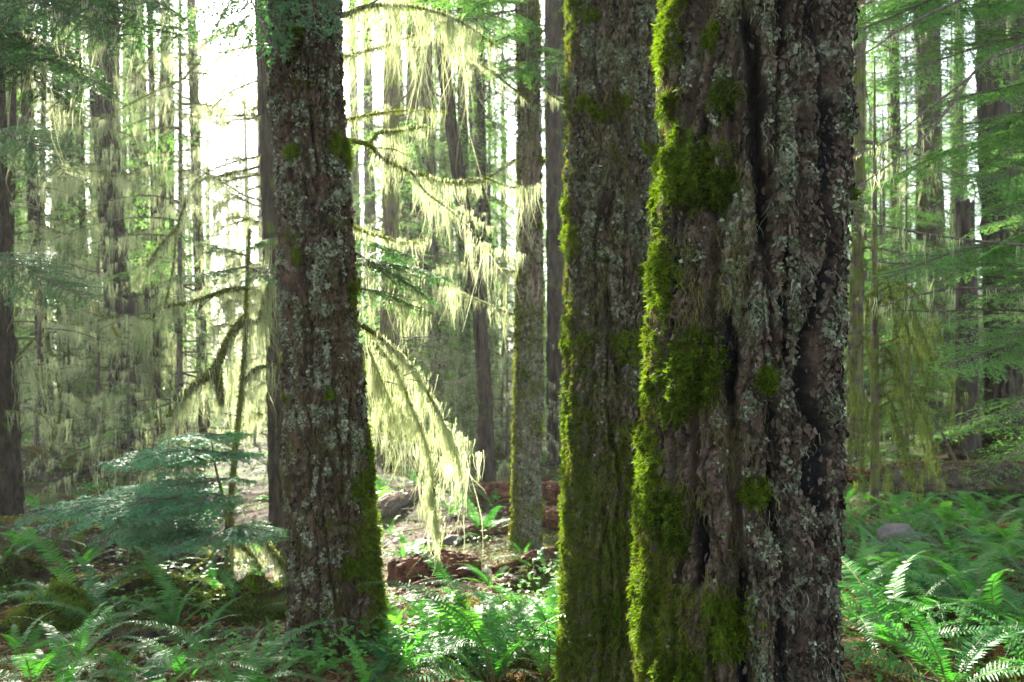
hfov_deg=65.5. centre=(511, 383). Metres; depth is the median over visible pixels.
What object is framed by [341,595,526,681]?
sword fern
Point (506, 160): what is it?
conifer tree
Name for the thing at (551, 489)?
fallen log
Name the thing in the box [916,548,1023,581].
sword fern
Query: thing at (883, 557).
fern
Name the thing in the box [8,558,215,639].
sword fern
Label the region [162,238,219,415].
young hemlock
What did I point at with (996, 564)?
sword fern
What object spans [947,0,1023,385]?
conifer tree
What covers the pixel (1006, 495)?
sword fern
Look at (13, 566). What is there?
mossy hummock
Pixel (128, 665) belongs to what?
fallen twig
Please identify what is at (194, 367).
young hemlock
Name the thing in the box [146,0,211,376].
conifer tree
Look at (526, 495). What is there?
conifer tree
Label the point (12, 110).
conifer tree
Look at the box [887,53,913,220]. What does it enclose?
conifer tree
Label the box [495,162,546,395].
conifer tree
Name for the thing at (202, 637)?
sword fern
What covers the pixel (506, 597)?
lady fern
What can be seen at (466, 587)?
sword fern
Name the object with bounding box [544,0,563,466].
conifer tree
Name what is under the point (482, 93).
conifer tree
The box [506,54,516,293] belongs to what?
conifer tree
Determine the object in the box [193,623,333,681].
sword fern
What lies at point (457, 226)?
conifer tree
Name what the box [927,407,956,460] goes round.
leaning stick
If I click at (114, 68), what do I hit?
conifer tree
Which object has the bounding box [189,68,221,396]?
conifer tree
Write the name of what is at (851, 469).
fallen log
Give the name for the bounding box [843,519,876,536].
sword fern
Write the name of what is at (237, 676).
sword fern
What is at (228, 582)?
sword fern
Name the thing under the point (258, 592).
mossy hummock
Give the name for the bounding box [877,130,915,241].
conifer tree
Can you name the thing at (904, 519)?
lady fern
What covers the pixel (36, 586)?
sword fern
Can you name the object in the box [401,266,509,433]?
lichen hung sapling
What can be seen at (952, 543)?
sword fern
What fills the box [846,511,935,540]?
sword fern
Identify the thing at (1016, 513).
sword fern
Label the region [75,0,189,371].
conifer tree
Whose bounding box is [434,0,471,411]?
conifer tree
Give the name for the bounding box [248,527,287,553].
sword fern
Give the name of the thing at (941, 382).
young hemlock
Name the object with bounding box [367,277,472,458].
lichen hung sapling
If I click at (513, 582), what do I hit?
fallen log
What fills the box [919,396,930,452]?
leaning stick
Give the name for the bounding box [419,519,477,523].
fallen twig
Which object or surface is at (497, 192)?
conifer tree
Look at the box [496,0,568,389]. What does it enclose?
conifer tree
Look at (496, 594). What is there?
fallen twig
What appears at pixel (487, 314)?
young hemlock
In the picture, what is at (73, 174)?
conifer tree
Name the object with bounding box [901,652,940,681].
fallen twig
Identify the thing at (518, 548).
sword fern
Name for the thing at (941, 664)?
sword fern
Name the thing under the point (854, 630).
fallen twig
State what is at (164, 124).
conifer tree
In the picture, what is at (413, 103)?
conifer tree
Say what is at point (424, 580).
fallen twig
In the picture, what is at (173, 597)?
sword fern
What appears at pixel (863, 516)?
sword fern
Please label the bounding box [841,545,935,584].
lady fern
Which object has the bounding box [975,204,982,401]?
young hemlock
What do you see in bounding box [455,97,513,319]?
conifer tree
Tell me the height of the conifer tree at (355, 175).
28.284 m
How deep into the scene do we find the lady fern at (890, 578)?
5.20 m
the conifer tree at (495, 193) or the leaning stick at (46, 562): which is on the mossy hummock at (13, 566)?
the leaning stick at (46, 562)
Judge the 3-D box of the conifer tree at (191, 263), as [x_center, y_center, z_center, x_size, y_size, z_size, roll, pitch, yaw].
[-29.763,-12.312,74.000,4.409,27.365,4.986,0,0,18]
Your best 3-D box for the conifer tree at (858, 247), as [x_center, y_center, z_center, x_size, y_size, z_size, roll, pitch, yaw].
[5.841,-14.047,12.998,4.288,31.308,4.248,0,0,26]
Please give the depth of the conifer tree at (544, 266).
39.13 m
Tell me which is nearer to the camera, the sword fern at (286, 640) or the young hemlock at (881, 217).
the sword fern at (286, 640)
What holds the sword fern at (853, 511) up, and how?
on the ground
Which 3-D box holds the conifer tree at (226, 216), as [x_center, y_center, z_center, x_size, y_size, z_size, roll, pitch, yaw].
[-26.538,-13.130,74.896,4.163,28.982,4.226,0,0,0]
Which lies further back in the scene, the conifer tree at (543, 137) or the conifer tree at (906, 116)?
the conifer tree at (906, 116)
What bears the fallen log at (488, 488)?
on the ground
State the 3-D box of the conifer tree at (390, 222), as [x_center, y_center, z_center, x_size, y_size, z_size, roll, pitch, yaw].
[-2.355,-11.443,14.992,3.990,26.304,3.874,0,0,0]
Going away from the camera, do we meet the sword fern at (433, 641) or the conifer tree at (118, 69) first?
the sword fern at (433, 641)
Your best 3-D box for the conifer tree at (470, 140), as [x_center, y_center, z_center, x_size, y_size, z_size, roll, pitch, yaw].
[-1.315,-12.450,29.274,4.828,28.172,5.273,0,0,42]
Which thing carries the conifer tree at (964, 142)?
on the ground
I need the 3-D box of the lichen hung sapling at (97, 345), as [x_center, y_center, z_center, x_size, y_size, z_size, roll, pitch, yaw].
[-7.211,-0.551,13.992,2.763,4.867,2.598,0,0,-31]
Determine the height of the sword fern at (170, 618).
0.471 m
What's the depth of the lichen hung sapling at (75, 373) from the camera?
16.61 m
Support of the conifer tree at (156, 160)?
on the ground
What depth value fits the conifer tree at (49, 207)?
39.64 m
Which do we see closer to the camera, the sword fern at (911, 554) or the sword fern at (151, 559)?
the sword fern at (911, 554)
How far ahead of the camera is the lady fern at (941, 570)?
5.58 m
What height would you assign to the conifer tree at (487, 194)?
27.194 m
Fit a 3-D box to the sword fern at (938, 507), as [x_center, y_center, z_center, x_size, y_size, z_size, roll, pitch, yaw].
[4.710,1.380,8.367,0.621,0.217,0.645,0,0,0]
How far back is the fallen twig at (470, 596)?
5.10 m
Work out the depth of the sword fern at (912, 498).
8.74 m
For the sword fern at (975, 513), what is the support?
on the ground
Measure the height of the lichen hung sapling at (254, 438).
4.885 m
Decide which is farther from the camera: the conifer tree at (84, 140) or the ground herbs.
the conifer tree at (84, 140)
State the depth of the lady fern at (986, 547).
6.40 m
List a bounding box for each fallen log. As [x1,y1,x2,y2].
[0,515,233,578]
[20,445,131,481]
[57,571,176,593]
[99,623,251,646]
[376,484,425,517]
[387,548,480,585]
[424,521,509,545]
[445,434,511,448]
[476,481,511,503]
[491,546,559,576]
[491,573,555,593]
[542,479,561,505]
[542,505,559,528]
[845,462,903,482]
[881,458,1023,499]
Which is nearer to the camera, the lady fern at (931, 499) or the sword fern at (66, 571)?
the sword fern at (66, 571)
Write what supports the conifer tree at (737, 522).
on the ground
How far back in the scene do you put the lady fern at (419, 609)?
4.66 m
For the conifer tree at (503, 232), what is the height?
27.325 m
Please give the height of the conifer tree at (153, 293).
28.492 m
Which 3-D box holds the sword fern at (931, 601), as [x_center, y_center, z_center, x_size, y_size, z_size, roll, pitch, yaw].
[2.519,1.412,4.854,1.219,0.668,0.983,0,0,-44]
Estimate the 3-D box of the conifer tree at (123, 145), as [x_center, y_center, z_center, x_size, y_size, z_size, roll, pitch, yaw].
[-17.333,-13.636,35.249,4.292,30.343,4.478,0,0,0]
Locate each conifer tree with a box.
[0,0,198,516]
[5,1,141,448]
[6,5,182,473]
[6,22,83,438]
[9,1,16,310]
[15,1,159,374]
[15,1,168,444]
[17,0,216,368]
[18,0,265,448]
[21,3,200,448]
[21,92,50,363]
[21,163,55,398]
[23,97,89,352]
[35,41,94,356]
[46,17,99,388]
[47,32,90,242]
[55,0,262,396]
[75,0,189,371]
[83,123,127,387]
[85,1,149,355]
[89,6,190,372]
[90,0,241,433]
[109,20,115,441]
[123,0,247,434]
[128,14,190,368]
[132,0,287,536]
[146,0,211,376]
[147,5,161,436]
[183,0,543,663]
[186,107,214,396]
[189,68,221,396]
[189,98,217,356]
[213,13,257,397]
[216,112,243,387]
[243,68,265,401]
[341,0,405,342]
[341,0,489,465]
[342,0,379,320]
[343,0,382,423]
[344,10,383,330]
[347,0,510,378]
[350,12,447,407]
[350,141,381,308]
[352,0,510,446]
[359,146,379,289]
[360,160,381,367]
[361,1,516,434]
[364,0,474,436]
[399,0,565,551]
[399,1,546,416]
[429,0,515,482]
[433,0,517,430]
[433,2,542,369]
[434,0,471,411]
[434,53,513,411]
[435,108,457,404]
[438,11,496,325]
[453,0,564,367]
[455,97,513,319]
[467,53,516,389]
[487,10,518,405]
[487,83,513,331]
[491,60,515,353]
[494,51,515,370]
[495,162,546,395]
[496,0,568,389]
[496,68,546,401]
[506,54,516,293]
[511,35,546,374]
[541,6,545,216]
[541,105,546,374]
[542,149,546,335]
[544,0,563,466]
[550,0,660,681]
[625,0,861,681]
[843,44,914,433]
[844,0,975,466]
[847,0,918,301]
[848,1,909,322]
[848,37,895,279]
[849,11,916,315]
[849,15,890,259]
[865,0,959,384]
[866,0,978,417]
[866,0,981,429]
[867,12,946,326]
[867,12,979,359]
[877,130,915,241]
[878,37,916,247]
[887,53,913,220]
[907,74,949,284]
[909,62,949,285]
[911,7,979,347]
[912,23,975,223]
[944,58,980,315]
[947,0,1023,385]
[955,13,1010,339]
[963,20,980,284]
[973,0,1023,437]
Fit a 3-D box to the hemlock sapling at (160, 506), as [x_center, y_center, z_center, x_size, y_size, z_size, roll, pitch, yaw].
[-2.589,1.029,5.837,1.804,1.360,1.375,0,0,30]
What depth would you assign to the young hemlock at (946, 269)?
23.53 m
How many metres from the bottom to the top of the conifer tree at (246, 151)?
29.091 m
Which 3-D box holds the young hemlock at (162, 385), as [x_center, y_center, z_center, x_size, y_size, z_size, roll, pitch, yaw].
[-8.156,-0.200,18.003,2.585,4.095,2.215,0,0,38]
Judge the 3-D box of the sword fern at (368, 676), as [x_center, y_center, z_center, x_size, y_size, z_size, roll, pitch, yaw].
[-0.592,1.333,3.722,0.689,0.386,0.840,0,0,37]
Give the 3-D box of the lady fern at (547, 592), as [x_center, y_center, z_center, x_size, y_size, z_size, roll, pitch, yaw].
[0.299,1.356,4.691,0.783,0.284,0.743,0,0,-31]
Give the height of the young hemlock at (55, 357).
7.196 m
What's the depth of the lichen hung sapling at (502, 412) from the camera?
16.89 m
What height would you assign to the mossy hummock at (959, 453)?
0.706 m
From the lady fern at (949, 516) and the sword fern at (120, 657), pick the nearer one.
the sword fern at (120, 657)
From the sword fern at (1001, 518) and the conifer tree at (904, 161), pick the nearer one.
the sword fern at (1001, 518)
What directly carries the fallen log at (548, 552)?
on the ground
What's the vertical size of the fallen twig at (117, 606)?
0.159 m
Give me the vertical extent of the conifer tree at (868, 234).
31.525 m
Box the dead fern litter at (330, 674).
[26,491,1023,681]
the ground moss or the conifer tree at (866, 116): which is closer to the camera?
the ground moss
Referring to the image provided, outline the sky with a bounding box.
[33,0,981,385]
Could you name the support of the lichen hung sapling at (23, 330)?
on the ground
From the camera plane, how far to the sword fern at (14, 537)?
6.79 m
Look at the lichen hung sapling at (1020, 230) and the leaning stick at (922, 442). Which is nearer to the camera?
the leaning stick at (922, 442)
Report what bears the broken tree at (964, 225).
on the mossy hummock at (959, 453)
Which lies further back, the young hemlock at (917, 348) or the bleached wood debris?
the young hemlock at (917, 348)
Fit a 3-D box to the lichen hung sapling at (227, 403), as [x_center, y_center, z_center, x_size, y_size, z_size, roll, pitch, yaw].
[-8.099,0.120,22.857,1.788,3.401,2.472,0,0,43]
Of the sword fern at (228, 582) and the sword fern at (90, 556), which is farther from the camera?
the sword fern at (90, 556)
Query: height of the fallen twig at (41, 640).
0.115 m
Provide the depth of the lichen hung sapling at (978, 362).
17.77 m
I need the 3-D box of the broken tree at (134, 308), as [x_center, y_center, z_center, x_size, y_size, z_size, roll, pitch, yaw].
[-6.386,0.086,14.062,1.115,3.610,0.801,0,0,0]
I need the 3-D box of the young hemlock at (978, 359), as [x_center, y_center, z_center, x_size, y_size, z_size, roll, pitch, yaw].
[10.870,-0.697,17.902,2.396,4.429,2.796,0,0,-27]
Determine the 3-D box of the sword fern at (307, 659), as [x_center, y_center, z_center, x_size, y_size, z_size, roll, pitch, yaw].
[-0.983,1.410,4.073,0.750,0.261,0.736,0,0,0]
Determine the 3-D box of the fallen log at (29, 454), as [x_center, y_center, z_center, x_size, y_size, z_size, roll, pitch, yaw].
[-6.921,1.299,12.371,1.915,0.689,1.002,0,0,0]
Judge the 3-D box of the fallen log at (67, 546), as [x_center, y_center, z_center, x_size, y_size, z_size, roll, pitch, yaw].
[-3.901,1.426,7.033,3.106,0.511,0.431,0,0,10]
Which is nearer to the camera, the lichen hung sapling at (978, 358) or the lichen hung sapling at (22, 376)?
the lichen hung sapling at (978, 358)
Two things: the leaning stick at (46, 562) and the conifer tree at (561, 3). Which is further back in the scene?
the conifer tree at (561, 3)
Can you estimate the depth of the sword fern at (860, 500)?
9.11 m
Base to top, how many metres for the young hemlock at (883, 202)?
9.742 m
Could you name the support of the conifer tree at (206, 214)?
on the ground
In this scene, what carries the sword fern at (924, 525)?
on the ground
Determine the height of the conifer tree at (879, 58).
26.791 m
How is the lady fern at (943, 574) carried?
on the ground
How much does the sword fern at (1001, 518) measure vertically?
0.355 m
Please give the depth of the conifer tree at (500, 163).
35.46 m
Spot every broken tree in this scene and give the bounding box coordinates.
[123,288,167,466]
[955,196,981,455]
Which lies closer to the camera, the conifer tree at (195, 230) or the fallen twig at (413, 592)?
the fallen twig at (413, 592)
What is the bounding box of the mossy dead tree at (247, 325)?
[152,229,286,586]
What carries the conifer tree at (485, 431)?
on the ground
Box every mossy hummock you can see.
[0,550,74,605]
[0,578,103,644]
[98,567,221,616]
[196,567,287,627]
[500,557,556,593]
[915,430,1023,462]
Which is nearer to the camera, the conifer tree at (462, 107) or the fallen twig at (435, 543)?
the fallen twig at (435, 543)
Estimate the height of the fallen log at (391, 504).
0.302 m
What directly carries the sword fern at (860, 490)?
on the ground
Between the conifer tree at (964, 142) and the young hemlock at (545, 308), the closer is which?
the young hemlock at (545, 308)
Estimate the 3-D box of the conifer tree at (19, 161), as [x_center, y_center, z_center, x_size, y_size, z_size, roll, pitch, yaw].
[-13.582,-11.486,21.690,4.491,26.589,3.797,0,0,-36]
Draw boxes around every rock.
[443,535,461,544]
[876,523,921,549]
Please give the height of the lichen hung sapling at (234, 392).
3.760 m
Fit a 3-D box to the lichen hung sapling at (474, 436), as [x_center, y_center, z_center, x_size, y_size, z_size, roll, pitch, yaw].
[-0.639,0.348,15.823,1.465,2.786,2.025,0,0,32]
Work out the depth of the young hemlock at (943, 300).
21.82 m
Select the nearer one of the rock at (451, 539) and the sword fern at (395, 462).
the rock at (451, 539)
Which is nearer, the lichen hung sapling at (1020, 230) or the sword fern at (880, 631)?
the sword fern at (880, 631)
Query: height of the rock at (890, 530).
0.265 m
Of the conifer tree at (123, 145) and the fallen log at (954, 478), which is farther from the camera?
the conifer tree at (123, 145)
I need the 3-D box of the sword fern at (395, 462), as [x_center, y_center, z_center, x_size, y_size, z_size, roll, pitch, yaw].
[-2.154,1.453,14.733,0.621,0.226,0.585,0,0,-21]
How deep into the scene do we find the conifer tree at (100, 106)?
14.82 m
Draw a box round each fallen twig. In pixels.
[0,631,69,654]
[21,650,189,679]
[92,599,128,614]
[388,590,438,596]
[390,575,457,597]
[400,507,428,509]
[403,519,454,531]
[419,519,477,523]
[419,543,449,549]
[452,592,504,605]
[476,549,524,555]
[480,591,532,599]
[841,626,968,648]
[843,660,940,681]
[900,583,991,601]
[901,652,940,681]
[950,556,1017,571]
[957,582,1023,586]
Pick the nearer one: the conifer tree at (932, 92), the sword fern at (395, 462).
the sword fern at (395, 462)
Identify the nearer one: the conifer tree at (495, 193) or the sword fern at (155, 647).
the sword fern at (155, 647)
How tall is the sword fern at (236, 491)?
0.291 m
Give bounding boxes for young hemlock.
[21,238,56,431]
[23,196,103,439]
[86,236,176,445]
[93,283,195,446]
[102,97,249,441]
[161,221,219,423]
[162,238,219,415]
[162,272,194,420]
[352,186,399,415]
[354,200,379,397]
[421,274,513,453]
[456,274,546,430]
[488,205,546,424]
[505,315,546,430]
[513,228,546,437]
[842,129,992,467]
[842,131,950,437]
[843,56,968,519]
[843,112,932,429]
[845,202,982,437]
[846,61,952,428]
[848,217,912,427]
[849,0,1023,383]
[863,233,980,426]
[867,208,953,409]
[886,212,982,421]
[896,78,1023,424]
[899,58,1023,503]
[903,194,955,414]
[917,120,1023,431]
[927,294,1023,422]
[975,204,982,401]
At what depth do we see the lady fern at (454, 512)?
9.09 m
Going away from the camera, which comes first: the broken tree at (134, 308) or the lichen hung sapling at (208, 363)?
the broken tree at (134, 308)
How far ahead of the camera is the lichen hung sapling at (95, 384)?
15.95 m
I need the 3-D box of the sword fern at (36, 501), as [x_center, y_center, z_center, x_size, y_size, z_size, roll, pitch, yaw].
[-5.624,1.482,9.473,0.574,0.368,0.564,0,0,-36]
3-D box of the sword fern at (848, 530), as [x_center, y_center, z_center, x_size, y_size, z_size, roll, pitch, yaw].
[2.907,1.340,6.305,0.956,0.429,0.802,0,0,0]
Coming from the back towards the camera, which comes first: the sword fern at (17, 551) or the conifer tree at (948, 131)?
the conifer tree at (948, 131)
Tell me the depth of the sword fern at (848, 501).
9.53 m
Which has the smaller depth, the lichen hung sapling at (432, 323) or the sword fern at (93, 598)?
the sword fern at (93, 598)
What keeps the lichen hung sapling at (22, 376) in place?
on the ground
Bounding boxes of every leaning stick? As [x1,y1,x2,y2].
[43,532,56,567]
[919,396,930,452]
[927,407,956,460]
[951,428,969,459]
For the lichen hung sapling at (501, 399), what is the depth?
16.01 m
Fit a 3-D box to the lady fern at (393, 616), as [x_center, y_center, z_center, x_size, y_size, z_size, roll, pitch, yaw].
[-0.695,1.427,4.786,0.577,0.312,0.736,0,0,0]
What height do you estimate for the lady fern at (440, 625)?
0.443 m
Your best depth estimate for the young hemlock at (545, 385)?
22.35 m
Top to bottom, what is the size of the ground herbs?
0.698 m
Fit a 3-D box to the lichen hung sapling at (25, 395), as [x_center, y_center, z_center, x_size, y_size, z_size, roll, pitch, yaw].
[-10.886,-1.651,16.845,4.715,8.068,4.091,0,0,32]
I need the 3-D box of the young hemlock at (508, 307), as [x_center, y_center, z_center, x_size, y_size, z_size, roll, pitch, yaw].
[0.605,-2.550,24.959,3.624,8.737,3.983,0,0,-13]
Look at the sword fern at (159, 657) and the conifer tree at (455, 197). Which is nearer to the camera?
the sword fern at (159, 657)
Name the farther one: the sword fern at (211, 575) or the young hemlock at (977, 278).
the young hemlock at (977, 278)
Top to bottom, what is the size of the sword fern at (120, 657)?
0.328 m
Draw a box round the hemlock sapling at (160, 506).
[11,431,287,587]
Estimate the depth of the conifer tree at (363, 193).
59.71 m
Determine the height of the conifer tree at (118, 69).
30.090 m
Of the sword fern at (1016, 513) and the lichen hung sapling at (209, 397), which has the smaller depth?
the sword fern at (1016, 513)
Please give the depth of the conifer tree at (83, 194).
18.94 m
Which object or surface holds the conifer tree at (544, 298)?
on the ground
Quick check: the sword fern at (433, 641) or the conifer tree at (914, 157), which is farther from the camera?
the conifer tree at (914, 157)
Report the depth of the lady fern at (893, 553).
5.84 m
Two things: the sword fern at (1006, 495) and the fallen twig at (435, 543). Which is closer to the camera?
the fallen twig at (435, 543)
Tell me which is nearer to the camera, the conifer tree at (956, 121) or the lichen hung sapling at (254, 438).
the lichen hung sapling at (254, 438)
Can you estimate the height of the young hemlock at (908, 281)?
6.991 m
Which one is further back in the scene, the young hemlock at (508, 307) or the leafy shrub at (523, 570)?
the young hemlock at (508, 307)
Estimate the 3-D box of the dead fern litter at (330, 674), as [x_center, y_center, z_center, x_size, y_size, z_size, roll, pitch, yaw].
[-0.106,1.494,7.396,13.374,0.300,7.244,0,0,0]
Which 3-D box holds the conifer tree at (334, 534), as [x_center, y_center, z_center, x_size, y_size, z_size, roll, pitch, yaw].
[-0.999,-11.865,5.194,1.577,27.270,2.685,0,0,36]
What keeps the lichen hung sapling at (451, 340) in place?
on the ground
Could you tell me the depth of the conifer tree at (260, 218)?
54.51 m
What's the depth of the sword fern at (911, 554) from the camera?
5.18 m
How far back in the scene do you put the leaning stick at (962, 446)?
11.19 m
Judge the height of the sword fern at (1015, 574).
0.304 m
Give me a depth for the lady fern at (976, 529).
6.95 m
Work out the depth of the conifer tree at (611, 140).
3.58 m
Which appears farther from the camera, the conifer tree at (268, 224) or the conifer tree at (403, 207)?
the conifer tree at (403, 207)
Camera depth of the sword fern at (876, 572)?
4.99 m
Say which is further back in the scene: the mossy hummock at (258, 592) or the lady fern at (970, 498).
the lady fern at (970, 498)
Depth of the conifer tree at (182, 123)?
23.94 m
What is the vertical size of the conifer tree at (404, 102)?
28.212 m
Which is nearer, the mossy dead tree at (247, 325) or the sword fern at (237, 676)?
the sword fern at (237, 676)
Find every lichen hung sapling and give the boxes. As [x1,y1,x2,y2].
[8,136,163,476]
[14,138,110,445]
[14,203,111,447]
[14,305,56,440]
[15,297,92,446]
[20,227,175,447]
[21,237,111,448]
[22,0,267,497]
[23,273,110,448]
[25,250,189,447]
[41,318,194,496]
[161,297,215,432]
[172,292,233,426]
[183,335,263,432]
[187,237,266,431]
[187,317,246,429]
[209,339,266,437]
[220,273,266,443]
[226,278,266,420]
[357,128,511,470]
[361,202,496,447]
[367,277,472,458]
[368,198,511,433]
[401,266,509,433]
[433,341,512,462]
[436,263,546,458]
[462,252,546,454]
[462,280,560,476]
[493,311,545,433]
[842,146,983,456]
[903,178,1023,451]
[936,263,1023,428]
[946,306,1023,407]
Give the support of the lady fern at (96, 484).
on the ground
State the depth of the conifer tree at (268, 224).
8.12 m
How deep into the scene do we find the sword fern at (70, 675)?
3.76 m
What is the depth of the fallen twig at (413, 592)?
5.57 m
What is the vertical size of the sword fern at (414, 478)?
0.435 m
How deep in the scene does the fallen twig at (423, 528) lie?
8.52 m
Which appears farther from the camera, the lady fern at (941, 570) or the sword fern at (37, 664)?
the lady fern at (941, 570)
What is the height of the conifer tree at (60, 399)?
31.161 m
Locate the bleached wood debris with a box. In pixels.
[380,492,556,643]
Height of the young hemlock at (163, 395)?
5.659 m
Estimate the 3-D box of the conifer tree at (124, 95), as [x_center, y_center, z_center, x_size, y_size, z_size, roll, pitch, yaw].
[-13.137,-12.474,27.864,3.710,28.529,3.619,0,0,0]
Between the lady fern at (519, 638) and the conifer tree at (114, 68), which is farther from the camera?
the conifer tree at (114, 68)
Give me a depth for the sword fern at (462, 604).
4.89 m
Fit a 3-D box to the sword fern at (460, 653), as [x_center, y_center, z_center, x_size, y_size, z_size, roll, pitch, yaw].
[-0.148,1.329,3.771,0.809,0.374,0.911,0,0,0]
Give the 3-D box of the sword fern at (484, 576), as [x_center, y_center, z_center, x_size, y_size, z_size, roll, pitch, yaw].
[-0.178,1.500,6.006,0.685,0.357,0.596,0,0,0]
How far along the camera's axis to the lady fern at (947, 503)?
8.84 m
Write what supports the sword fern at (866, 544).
on the ground
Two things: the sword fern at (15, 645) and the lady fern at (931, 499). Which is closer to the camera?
the sword fern at (15, 645)
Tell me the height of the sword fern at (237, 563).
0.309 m
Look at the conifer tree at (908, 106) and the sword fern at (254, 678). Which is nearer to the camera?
the sword fern at (254, 678)
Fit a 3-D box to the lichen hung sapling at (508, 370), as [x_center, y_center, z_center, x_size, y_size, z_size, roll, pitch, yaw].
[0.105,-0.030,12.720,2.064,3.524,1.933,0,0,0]
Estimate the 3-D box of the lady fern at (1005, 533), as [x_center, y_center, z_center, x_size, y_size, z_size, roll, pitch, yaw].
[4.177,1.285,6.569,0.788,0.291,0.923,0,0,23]
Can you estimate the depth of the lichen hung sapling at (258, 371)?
27.38 m
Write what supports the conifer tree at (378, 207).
on the ground
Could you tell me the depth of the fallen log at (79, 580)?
5.95 m
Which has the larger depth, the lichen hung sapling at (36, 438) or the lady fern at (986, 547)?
the lichen hung sapling at (36, 438)
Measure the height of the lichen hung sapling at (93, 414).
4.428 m
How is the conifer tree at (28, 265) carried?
on the ground
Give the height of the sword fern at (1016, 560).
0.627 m
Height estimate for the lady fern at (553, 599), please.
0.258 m
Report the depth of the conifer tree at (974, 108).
33.10 m
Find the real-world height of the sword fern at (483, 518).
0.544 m
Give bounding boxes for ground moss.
[0,432,1023,681]
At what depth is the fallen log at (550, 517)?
8.24 m
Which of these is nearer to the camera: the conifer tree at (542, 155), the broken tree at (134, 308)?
the broken tree at (134, 308)
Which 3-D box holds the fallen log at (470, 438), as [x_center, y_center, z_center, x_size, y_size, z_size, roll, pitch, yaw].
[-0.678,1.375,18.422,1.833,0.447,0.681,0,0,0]
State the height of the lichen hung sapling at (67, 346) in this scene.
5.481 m
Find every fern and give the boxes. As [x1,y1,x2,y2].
[0,519,83,556]
[0,529,51,562]
[0,530,186,626]
[0,594,149,680]
[0,609,98,668]
[0,612,147,681]
[0,620,147,681]
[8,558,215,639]
[25,493,61,508]
[29,583,113,592]
[62,487,95,500]
[62,541,133,568]
[64,636,206,681]
[68,614,272,681]
[70,482,103,487]
[78,561,227,644]
[92,543,202,573]
[105,620,346,681]
[112,596,264,650]
[113,635,304,681]
[127,583,221,625]
[158,550,263,595]
[186,616,363,681]
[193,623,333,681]
[194,558,285,634]
[212,486,252,494]
[219,562,285,582]
[246,626,379,681]
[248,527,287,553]
[325,630,477,681]
[337,628,468,681]
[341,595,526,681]
[354,580,623,681]
[375,475,395,495]
[376,490,395,499]
[376,593,494,640]
[380,515,402,533]
[382,542,455,557]
[385,598,432,636]
[387,592,425,612]
[389,457,410,466]
[390,599,557,668]
[392,533,433,551]
[394,603,554,681]
[397,595,504,629]
[398,463,430,484]
[401,476,438,485]
[407,548,535,622]
[420,579,557,638]
[439,493,465,516]
[440,483,510,547]
[446,564,520,591]
[447,585,542,627]
[467,487,508,511]
[477,614,555,661]
[479,593,557,681]
[480,575,558,641]
[488,536,550,558]
[493,544,559,570]
[501,584,559,636]
[837,560,941,672]
[837,569,961,619]
[838,549,1023,675]
[841,520,939,591]
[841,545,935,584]
[841,597,986,672]
[842,522,924,551]
[842,596,1023,681]
[843,488,869,504]
[843,514,958,542]
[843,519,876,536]
[843,542,1016,655]
[844,501,889,534]
[845,483,885,497]
[846,494,890,510]
[846,496,867,515]
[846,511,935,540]
[847,491,869,501]
[852,537,943,586]
[856,501,935,523]
[856,542,1000,635]
[857,542,889,564]
[861,492,915,519]
[865,531,989,577]
[868,544,1023,641]
[871,506,979,538]
[872,513,944,526]
[879,568,1023,663]
[881,492,924,506]
[882,491,943,518]
[887,520,985,554]
[888,551,1019,594]
[889,531,1023,601]
[901,508,987,530]
[903,550,1018,572]
[905,581,1020,663]
[911,491,954,507]
[911,504,976,543]
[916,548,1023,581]
[920,597,1023,681]
[929,495,977,514]
[931,491,1006,508]
[932,519,1021,543]
[933,572,1023,630]
[934,505,985,521]
[936,577,1023,613]
[939,500,1017,526]
[943,531,1023,565]
[953,500,997,517]
[954,501,1023,526]
[960,535,1023,565]
[961,542,1023,581]
[962,537,1023,561]
[963,491,1023,508]
[966,518,1023,544]
[979,484,1023,505]
[981,499,1023,521]
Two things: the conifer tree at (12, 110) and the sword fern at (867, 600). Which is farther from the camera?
the conifer tree at (12, 110)
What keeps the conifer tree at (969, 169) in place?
on the ground
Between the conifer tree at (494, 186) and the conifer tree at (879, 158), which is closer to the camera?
the conifer tree at (879, 158)
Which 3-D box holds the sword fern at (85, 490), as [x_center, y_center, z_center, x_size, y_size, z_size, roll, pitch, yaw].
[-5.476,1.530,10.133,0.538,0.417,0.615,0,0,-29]
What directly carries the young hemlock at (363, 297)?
on the ground
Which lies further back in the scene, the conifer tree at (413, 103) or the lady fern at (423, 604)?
the conifer tree at (413, 103)
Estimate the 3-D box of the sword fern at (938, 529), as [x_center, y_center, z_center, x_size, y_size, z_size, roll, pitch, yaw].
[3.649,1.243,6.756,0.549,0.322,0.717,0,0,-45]
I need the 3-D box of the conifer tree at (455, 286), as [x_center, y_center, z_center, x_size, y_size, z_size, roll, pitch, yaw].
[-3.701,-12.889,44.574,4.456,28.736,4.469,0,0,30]
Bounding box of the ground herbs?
[0,438,1023,681]
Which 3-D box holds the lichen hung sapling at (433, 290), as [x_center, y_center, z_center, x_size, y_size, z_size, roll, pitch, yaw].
[-1.669,-1.719,17.324,4.096,8.077,4.721,0,0,45]
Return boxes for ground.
[0,390,1023,681]
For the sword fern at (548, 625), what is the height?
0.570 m

